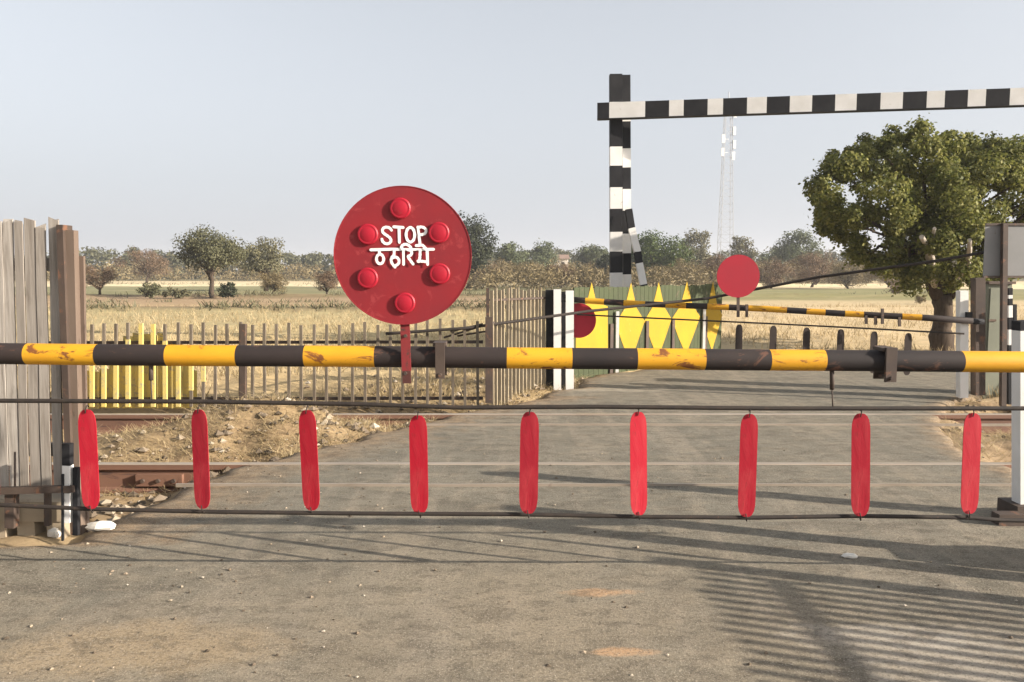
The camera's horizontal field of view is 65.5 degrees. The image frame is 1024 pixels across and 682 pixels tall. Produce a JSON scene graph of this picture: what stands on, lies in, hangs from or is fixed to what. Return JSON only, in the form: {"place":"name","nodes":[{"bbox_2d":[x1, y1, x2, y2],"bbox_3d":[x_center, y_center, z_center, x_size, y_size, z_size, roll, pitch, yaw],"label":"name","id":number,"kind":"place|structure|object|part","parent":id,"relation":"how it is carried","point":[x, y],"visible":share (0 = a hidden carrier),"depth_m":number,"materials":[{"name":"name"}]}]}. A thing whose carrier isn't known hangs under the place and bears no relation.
{"place":"outdoors","nodes":[
{"label":"outdoors","id":0,"kind":"place"},
{"bbox_2d":[0,370,1023,681],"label":"road","id":1,"kind":"structure","parent":0,"point":[716,600],"depth_m":4.04,"materials":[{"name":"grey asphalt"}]},
{"bbox_2d":[85,521,115,531],"bbox_3d":[-2.397,1.077,4.636,0.162,0.057,0.119,0,5,0],"label":"stone","id":2,"kind":"object","parent":1,"relation":"on","point":[99,526],"visible":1,"depth_m":4.61,"materials":[{"name":"white stone"}]},
{"bbox_2d":[176,483,1011,486],"bbox_3d":[0.685,1.010,5.573,6.070,0.027,0.020,0,5,0],"label":"edging bar","id":3,"kind":"object","parent":1,"relation":"on","point":[564,484],"visible":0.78,"depth_m":5.57,"materials":[{"name":"grey metal"}]},
{"bbox_2d":[426,423,1011,425],"bbox_3d":[2.000,0.818,7.762,5.800,0.027,0.027,0,5,0],"label":"edging bar","id":4,"kind":"object","parent":1,"relation":"on","point":[708,424],"visible":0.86,"depth_m":7.76,"materials":[{"name":"metal"}]},
{"bbox_2d":[841,553,857,558],"bbox_3d":[1.776,1.132,4.192,0.087,0.024,0.058,0,5,0],"label":"stone","id":5,"kind":"object","parent":1,"relation":"on","point":[850,555],"visible":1,"depth_m":4.18,"materials":[{"name":"white stone"}]},
{"bbox_2d":[956,278,985,397],"bbox_3d":[5.352,-0.036,9.290,0.399,1.402,0.196,0,5,0],"label":"barrier stand","id":6,"kind":"object","parent":1,"relation":"on","point":[977,312],"visible":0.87,"depth_m":9.27,"materials":[{"name":"white paint"}]},
{"bbox_2d":[991,320,1023,525],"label":"barrier stand","id":7,"kind":"object","parent":1,"relation":"on","point":[1011,507],"visible":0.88,"depth_m":4.79,"materials":[{"name":"white paint"}]},
{"bbox_2d":[0,340,1023,405],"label":"boom barrier","id":8,"kind":"object","parent":7,"relation":"attached to","point":[886,363],"visible":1,"depth_m":3.68,"materials":[{"name":"yellow metal"}]},
{"bbox_2d":[333,186,471,382],"bbox_3d":[-0.495,-0.256,3.675,0.626,0.898,0.154,0,5,0],"label":"stop sign","id":9,"kind":"object","parent":8,"relation":"attached to","point":[402,255],"visible":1,"depth_m":3.60,"materials":[{"name":"red metal"}]},
{"bbox_2d":[0,399,1023,410],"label":"steel cable","id":10,"kind":"object","parent":8,"relation":"hanging from","point":[656,407],"visible":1,"depth_m":3.73,"materials":[{"name":"grey metal"}]},
{"bbox_2d":[78,405,99,512],"bbox_3d":[-1.997,0.558,3.762,0.084,0.521,0.030,-1,4,0],"label":"hanging strip","id":11,"kind":"object","parent":10,"relation":"hanging from","point":[88,453],"visible":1,"depth_m":3.75,"materials":[{"name":"red paint"}]},
{"bbox_2d":[191,405,209,512],"bbox_3d":[-1.468,0.558,3.762,0.080,0.521,0.030,0,5,10],"label":"hanging strip","id":12,"kind":"object","parent":10,"relation":"hanging from","point":[200,450],"visible":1,"depth_m":3.75,"materials":[{"name":"red paint"}]},
{"bbox_2d":[299,405,319,512],"bbox_3d":[-0.956,0.564,3.763,0.084,0.533,0.029,0,8,7],"label":"hanging strip","id":13,"kind":"object","parent":10,"relation":"hanging from","point":[309,459],"visible":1,"depth_m":3.75,"materials":[{"name":"red paint"}]},
{"bbox_2d":[409,411,427,517],"bbox_3d":[-0.440,0.585,3.764,0.085,0.525,0.029,0,9,3],"label":"hanging strip","id":14,"kind":"object","parent":10,"relation":"hanging from","point":[418,447],"visible":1,"depth_m":3.76,"materials":[{"name":"red paint"}]},
{"bbox_2d":[0,503,1023,522],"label":"steel cable","id":15,"kind":"object","parent":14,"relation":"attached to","point":[518,514],"visible":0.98,"depth_m":3.79,"materials":[{"name":"black metal"}]},
{"bbox_2d":[519,409,538,517],"bbox_3d":[0.081,0.575,3.764,0.088,0.529,0.030,1,1,5],"label":"hanging strip","id":16,"kind":"object","parent":10,"relation":"hanging from","point":[529,455],"visible":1,"depth_m":3.76,"materials":[{"name":"red paint"}]},
{"bbox_2d":[630,409,646,519],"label":"hanging strip","id":17,"kind":"object","parent":10,"relation":"hanging from","point":[638,461],"visible":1,"depth_m":3.76,"materials":[{"name":"red paint"}]},
{"bbox_2d":[738,409,757,520],"bbox_3d":[1.114,0.589,3.765,0.081,0.542,0.029,0,6,3],"label":"hanging strip","id":18,"kind":"object","parent":10,"relation":"hanging from","point":[747,464],"visible":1,"depth_m":3.76,"materials":[{"name":"red paint"}]},
{"bbox_2d":[851,411,869,520],"bbox_3d":[1.647,0.585,3.764,0.085,0.534,0.029,0,1,7],"label":"hanging strip","id":19,"kind":"object","parent":10,"relation":"hanging from","point":[860,467],"visible":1,"depth_m":3.76,"materials":[{"name":"red paint"}]},
{"bbox_2d":[961,410,980,517],"bbox_3d":[2.167,0.579,3.764,0.086,0.529,0.029,0,4,-2],"label":"hanging strip","id":20,"kind":"object","parent":10,"relation":"hanging from","point":[971,453],"visible":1,"depth_m":3.76,"materials":[{"name":"red paint"}]},
{"bbox_2d":[0,274,1023,546],"bbox_3d":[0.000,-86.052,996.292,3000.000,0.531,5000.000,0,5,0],"label":"ground","id":21,"kind":"structure","parent":0,"point":[802,294],"depth_m":19.43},
{"bbox_2d":[0,493,69,538],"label":"concrete plinth","id":22,"kind":"structure","parent":21,"relation":"on","point":[31,521],"depth_m":4.57,"materials":[{"name":"beige concrete"}]},
{"bbox_2d":[0,217,89,534],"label":"board fence","id":23,"kind":"object","parent":22,"relation":"on","point":[63,264],"visible":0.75,"depth_m":4.57,"materials":[{"name":"grey wood"}]},
{"bbox_2d":[0,442,79,540],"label":"barrier stand","id":24,"kind":"object","parent":21,"relation":"on","point":[68,488],"visible":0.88,"depth_m":4.46,"materials":[{"name":"white paint"}]},
{"bbox_2d":[47,528,60,537],"bbox_3d":[-2.629,1.103,4.576,0.084,0.066,0.056,0,5,0],"label":"stone","id":25,"kind":"object","parent":21,"relation":"on","point":[54,532],"visible":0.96,"depth_m":4.56,"materials":[{"name":"white stone"}]},
{"bbox_2d":[85,264,119,293],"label":"bare tree","id":26,"kind":"object","parent":21,"relation":"on","point":[107,276],"visible":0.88,"depth_m":46.80,"materials":[{"name":"brown plant"}]},
{"bbox_2d":[112,246,173,282],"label":"bare tree","id":27,"kind":"object","parent":21,"relation":"on","point":[151,263],"visible":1,"depth_m":99.13,"materials":[{"name":"brown plant"}]},
{"bbox_2d":[134,282,161,297],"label":"field bush","id":28,"kind":"object","parent":21,"relation":"on","point":[149,289],"visible":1,"depth_m":43.80,"materials":[{"name":"green plant"}]},
{"bbox_2d":[162,286,190,297],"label":"field bush","id":29,"kind":"object","parent":21,"relation":"on","point":[178,293],"visible":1,"depth_m":44.71,"materials":[{"name":"green plant"}]},
{"bbox_2d":[171,222,251,297],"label":"spreading tree","id":30,"kind":"object","parent":21,"relation":"on","point":[211,255],"visible":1,"depth_m":44.87,"materials":[{"name":"green plant"}]},
{"bbox_2d":[216,282,237,297],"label":"field bush","id":31,"kind":"object","parent":21,"relation":"on","point":[225,290],"visible":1,"depth_m":44.76,"materials":[{"name":"green plant"}]},
{"bbox_2d":[234,236,286,290],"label":"tree","id":32,"kind":"object","parent":21,"relation":"on","point":[257,263],"visible":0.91,"depth_m":61.08,"materials":[{"name":"green plant"}]},
{"bbox_2d":[49,317,492,408],"bbox_3d":[-2.865,0.252,8.971,5.295,1.047,0.149,0,5,0],"label":"picket fence","id":33,"kind":"object","parent":21,"relation":"on","point":[133,382],"visible":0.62,"depth_m":8.96,"materials":[{"name":"yellow paint"}]},
{"bbox_2d":[444,321,494,337],"bbox_3d":[-0.481,-0.125,8.973,0.584,0.194,0.024,0,5,0],"label":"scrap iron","id":34,"kind":"object","parent":33,"relation":"on","point":[466,331],"visible":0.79,"depth_m":8.97,"materials":[{"name":"grey metal"}]},
{"bbox_2d":[386,251,983,334],"bbox_3d":[2.032,-0.600,9.383,6.867,0.972,1.234,0,5,0],"label":"stay wire","id":35,"kind":"object","parent":33,"relation":"attached to","point":[695,299],"visible":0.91,"depth_m":9.36,"materials":[{"name":"metal"}]},
{"bbox_2d":[255,270,289,292],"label":"bare tree","id":36,"kind":"object","parent":21,"relation":"on","point":[273,283],"visible":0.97,"depth_m":47.71,"materials":[{"name":"brown plant"}]},
{"bbox_2d":[312,271,338,293],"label":"bare tree","id":37,"kind":"object","parent":21,"relation":"on","point":[325,278],"visible":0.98,"depth_m":48.72,"materials":[{"name":"brown plant"}]},
{"bbox_2d":[15,281,927,311],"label":"field weeds","id":38,"kind":"object","parent":21,"relation":"on","point":[281,306],"visible":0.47,"depth_m":30.31,"materials":[{"name":"beige plant"}]},
{"bbox_2d":[457,210,499,287],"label":"leafy tree","id":39,"kind":"object","parent":21,"relation":"on","point":[481,250],"visible":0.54,"depth_m":70.61,"materials":[{"name":"green plant"}]},
{"bbox_2d":[14,244,955,278],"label":"distant woodland","id":40,"kind":"object","parent":21,"relation":"on","point":[288,259],"visible":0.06,"depth_m":156.15,"materials":[{"name":"green plant"}]},
{"bbox_2d":[469,263,507,287],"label":"bare bush","id":41,"kind":"object","parent":21,"relation":"on","point":[497,266],"visible":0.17,"depth_m":73.73,"materials":[{"name":"brown plant"}]},
{"bbox_2d":[9,462,1011,492],"bbox_3d":[1.000,1.063,6.223,30.000,0.222,0.145,0,5,0],"label":"railway rail","id":42,"kind":"object","parent":21,"relation":"on","point":[154,476],"visible":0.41,"depth_m":6.20,"materials":[{"name":"metal"}]},
{"bbox_2d":[491,241,534,282],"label":"leafy tree","id":43,"kind":"object","parent":21,"relation":"on","point":[508,252],"visible":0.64,"depth_m":98.70,"materials":[{"name":"green plant"}]},
{"bbox_2d":[18,413,1011,434],"bbox_3d":[1.000,0.867,8.371,30.000,0.207,0.140,0,5,0],"label":"railway rail","id":44,"kind":"object","parent":21,"relation":"on","point":[109,420],"visible":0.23,"depth_m":8.36,"materials":[{"name":"brown metal"}]},
{"bbox_2d":[486,287,548,404],"bbox_3d":[0.127,0.033,9.740,0.077,1.390,1.715,3,6,28],"label":"board fence","id":45,"kind":"object","parent":21,"relation":"on","point":[534,332],"visible":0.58,"depth_m":9.60,"materials":[{"name":"wood"}]},
{"bbox_2d":[505,262,543,286],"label":"bare bush","id":46,"kind":"object","parent":21,"relation":"on","point":[516,266],"visible":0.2,"depth_m":75.48,"materials":[{"name":"brown plant"}]},
{"bbox_2d":[47,259,1022,280],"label":"distant scrub","id":47,"kind":"object","parent":21,"relation":"on","point":[293,276],"visible":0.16,"depth_m":129.56,"materials":[{"name":"plant"}]},
{"bbox_2d":[525,238,559,272],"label":"leafy tree","id":48,"kind":"object","parent":21,"relation":"on","point":[540,253],"visible":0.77,"depth_m":110.73,"materials":[{"name":"green plant"}]},
{"bbox_2d":[89,372,1010,521],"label":"track gravel","id":49,"kind":"structure","parent":21,"relation":"on","point":[158,498],"depth_m":7.32,"materials":[{"name":"gravel"}]},
{"bbox_2d":[1013,304,1016,319],"bbox_3d":[5.869,0.149,9.169,0.479,1.142,0.092,0,5,0],"label":"iron post","id":50,"kind":"object","parent":49,"relation":"on","point":[1014,311],"visible":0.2,"depth_m":9.14,"materials":[{"name":"grey metal"}]},
{"bbox_2d":[545,289,573,389],"bbox_3d":[0.610,-0.015,10.265,0.367,1.302,0.248,0,5,0],"label":"barrier stand","id":51,"kind":"object","parent":21,"relation":"on","point":[560,332],"visible":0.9,"depth_m":10.19,"materials":[{"name":"black paint"}]},
{"bbox_2d":[574,297,973,326],"bbox_3d":[3.000,-0.372,9.771,4.776,0.327,0.118,1,5,15],"label":"boom barrier","id":52,"kind":"object","parent":51,"relation":"attached to","point":[881,315],"visible":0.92,"depth_m":9.65,"materials":[{"name":"yellow metal"}]},
{"bbox_2d":[574,303,595,337],"bbox_3d":[0.868,-0.268,10.382,0.455,0.455,0.024,0,5,0],"label":"warning disc","id":53,"kind":"object","parent":52,"relation":"attached to","point":[584,326],"visible":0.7,"depth_m":10.37,"materials":[{"name":"metal"}]},
{"bbox_2d":[717,255,759,316],"bbox_3d":[2.763,-0.673,9.745,0.523,0.764,0.024,0,5,0],"label":"warning disc","id":54,"kind":"object","parent":52,"relation":"attached to","point":[738,276],"visible":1,"depth_m":9.72,"materials":[{"name":"metal"}]},
{"bbox_2d":[577,314,963,334],"bbox_3d":[3.039,-0.215,9.780,4.533,0.180,0.054,1,5,15],"label":"steel cable","id":55,"kind":"object","parent":52,"relation":"hanging from","point":[774,324],"visible":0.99,"depth_m":9.74,"materials":[{"name":"grey metal"}]},
{"bbox_2d":[735,324,742,348],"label":"hanging strip","id":56,"kind":"object","parent":55,"relation":"hanging from","point":[738,336],"visible":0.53,"depth_m":9.86,"materials":[{"name":"paint"}]},
{"bbox_2d":[769,326,776,348],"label":"hanging strip","id":57,"kind":"object","parent":55,"relation":"hanging from","point":[773,338],"visible":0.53,"depth_m":9.76,"materials":[{"name":"paint"}]},
{"bbox_2d":[803,327,809,349],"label":"hanging strip","id":58,"kind":"object","parent":55,"relation":"hanging from","point":[806,338],"visible":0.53,"depth_m":9.66,"materials":[{"name":"paint"}]},
{"bbox_2d":[837,329,843,349],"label":"hanging strip","id":59,"kind":"object","parent":55,"relation":"hanging from","point":[840,339],"visible":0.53,"depth_m":9.56,"materials":[{"name":"paint"}]},
{"bbox_2d":[870,331,877,372],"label":"hanging strip","id":60,"kind":"object","parent":55,"relation":"hanging from","point":[874,338],"visible":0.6,"depth_m":9.46,"materials":[{"name":"paint"}]},
{"bbox_2d":[904,333,911,374],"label":"hanging strip","id":61,"kind":"object","parent":55,"relation":"hanging from","point":[908,342],"visible":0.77,"depth_m":9.36,"materials":[{"name":"paint"}]},
{"bbox_2d":[545,262,578,287],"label":"bare bush","id":62,"kind":"object","parent":21,"relation":"on","point":[562,267],"visible":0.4,"depth_m":71.81,"materials":[{"name":"brown plant"}]},
{"bbox_2d":[556,255,569,267],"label":"house","id":63,"kind":"structure","parent":21,"relation":"on","point":[564,258],"depth_m":124.42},
{"bbox_2d":[571,266,602,286],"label":"bare bush","id":64,"kind":"object","parent":21,"relation":"on","point":[581,283],"visible":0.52,"depth_m":67.38,"materials":[{"name":"brown plant"}]},
{"bbox_2d":[572,241,608,270],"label":"leafy tree","id":65,"kind":"object","parent":21,"relation":"on","point":[586,255],"visible":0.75,"depth_m":113.86,"materials":[{"name":"green plant"}]},
{"bbox_2d":[592,254,609,280],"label":"leafy tree","id":66,"kind":"object","parent":21,"relation":"on","point":[601,263],"visible":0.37,"depth_m":83.27,"materials":[{"name":"green plant"}]},
{"bbox_2d":[573,282,721,379],"bbox_3d":[2.311,-0.245,12.720,0.157,1.420,4.159,5,7,44],"label":"diamond fence","id":67,"kind":"object","parent":21,"relation":"on","point":[613,332],"visible":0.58,"depth_m":12.60,"materials":[{"name":"yellow metal"}]},
{"bbox_2d":[631,227,697,285],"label":"leafy tree","id":68,"kind":"object","parent":21,"relation":"on","point":[652,253],"visible":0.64,"depth_m":76.13,"materials":[{"name":"green plant"}]},
{"bbox_2d":[464,257,898,290],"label":"thorn scrub","id":69,"kind":"object","parent":21,"relation":"on","point":[547,275],"visible":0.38,"depth_m":66.16,"materials":[{"name":"brown plant"}]},
{"bbox_2d":[660,257,708,284],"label":"bare bush","id":70,"kind":"object","parent":21,"relation":"on","point":[680,266],"visible":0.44,"depth_m":69.48,"materials":[{"name":"brown plant"}]},
{"bbox_2d":[669,228,716,268],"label":"leafy tree","id":71,"kind":"object","parent":21,"relation":"on","point":[700,238],"visible":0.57,"depth_m":94.64,"materials":[{"name":"green plant"}]},
{"bbox_2d":[700,253,726,284],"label":"bare bush","id":72,"kind":"object","parent":21,"relation":"on","point":[710,263],"visible":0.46,"depth_m":73.31,"materials":[{"name":"brown plant"}]},
{"bbox_2d":[717,92,736,257],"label":"lattice tower","id":73,"kind":"structure","parent":21,"relation":"on","point":[733,145],"depth_m":127.90,"materials":[{"name":"metal"}]},
{"bbox_2d":[728,236,757,260],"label":"tree","id":74,"kind":"object","parent":21,"relation":"on","point":[739,247],"visible":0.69,"depth_m":109.02,"materials":[{"name":"green plant"}]},
{"bbox_2d":[758,249,784,272],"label":"leafy tree","id":75,"kind":"object","parent":21,"relation":"on","point":[767,256],"visible":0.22,"depth_m":117.03,"materials":[{"name":"plant"}]},
{"bbox_2d":[758,256,795,285],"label":"bare bush","id":76,"kind":"object","parent":21,"relation":"on","point":[775,278],"visible":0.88,"depth_m":71.25,"materials":[{"name":"brown plant"}]},
{"bbox_2d":[770,227,825,282],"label":"leafy tree","id":77,"kind":"object","parent":21,"relation":"on","point":[790,249],"visible":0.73,"depth_m":103.59,"materials":[{"name":"green plant"}]},
{"bbox_2d":[597,74,1023,286],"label":"height gauge","id":78,"kind":"object","parent":21,"relation":"on","point":[619,110],"visible":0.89,"depth_m":14.99,"materials":[{"name":"white paint"}]},
{"bbox_2d":[785,249,839,286],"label":"bare bush","id":79,"kind":"object","parent":21,"relation":"on","point":[808,260],"visible":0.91,"depth_m":75.24,"materials":[{"name":"brown plant"}]},
{"bbox_2d":[828,260,866,288],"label":"bare bush","id":80,"kind":"object","parent":21,"relation":"on","point":[846,282],"visible":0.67,"depth_m":69.33,"materials":[{"name":"brown plant"}]},
{"bbox_2d":[863,271,897,286],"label":"bare bush","id":81,"kind":"object","parent":21,"relation":"on","point":[887,281],"visible":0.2,"depth_m":74.68,"materials":[{"name":"brown plant"}]},
{"bbox_2d":[883,281,902,293],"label":"field bush","id":82,"kind":"object","parent":21,"relation":"on","point":[891,287],"visible":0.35,"depth_m":47.81,"materials":[{"name":"green plant"}]},
{"bbox_2d":[798,113,1023,350],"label":"broadleaf tree","id":83,"kind":"object","parent":21,"relation":"on","point":[947,212],"visible":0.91,"depth_m":13.27,"materials":[{"name":"green plant"}]},
{"bbox_2d":[914,294,926,303],"bbox_3d":[19.471,-1.977,37.928,0.573,0.649,0.563,2,5,17],"label":"field bush","id":84,"kind":"object","parent":21,"relation":"on","point":[919,298],"visible":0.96,"depth_m":37.88,"materials":[{"name":"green plant"}]},
{"bbox_2d":[982,281,1015,398],"bbox_3d":[5.876,-0.016,9.751,0.322,1.425,0.310,0,5,0],"label":"control cabinet","id":85,"kind":"object","parent":21,"relation":"on","point":[992,317],"visible":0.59,"depth_m":9.61,"materials":[{"name":"grey metal"}]},
{"bbox_3d":[5.871,-0.140,9.612,0.254,0.995,0.025,0,5,0],"label":"door","id":86,"kind":"part","parent":85,"relation":"part of","materials":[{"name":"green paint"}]},
{"bbox_2d":[982,223,1023,405],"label":"sign board","id":87,"kind":"object","parent":21,"relation":"on","point":[1003,259],"visible":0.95,"depth_m":8.80,"materials":[{"name":"grey metal"}]},
{"bbox_2d":[0,0,1023,269],"label":"sky","id":88,"kind":"structure","parent":0,"point":[141,124],"materials":[{"name":"white"}]},
{"bbox_2d":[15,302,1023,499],"bbox_3d":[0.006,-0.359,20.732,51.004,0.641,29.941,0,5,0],"label":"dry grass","id":89,"kind":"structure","parent":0,"point":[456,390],"depth_m":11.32,"materials":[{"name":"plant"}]},
{"bbox_2d":[1007,288,1012,404],"bbox_3d":[5.680,0.063,9.090,0.119,1.334,0.047,0,5,0],"label":"marker post","id":90,"kind":"object","parent":89,"relation":"on","point":[1010,307],"visible":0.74,"depth_m":9.06,"materials":[{"name":"white paint"}]}
]}

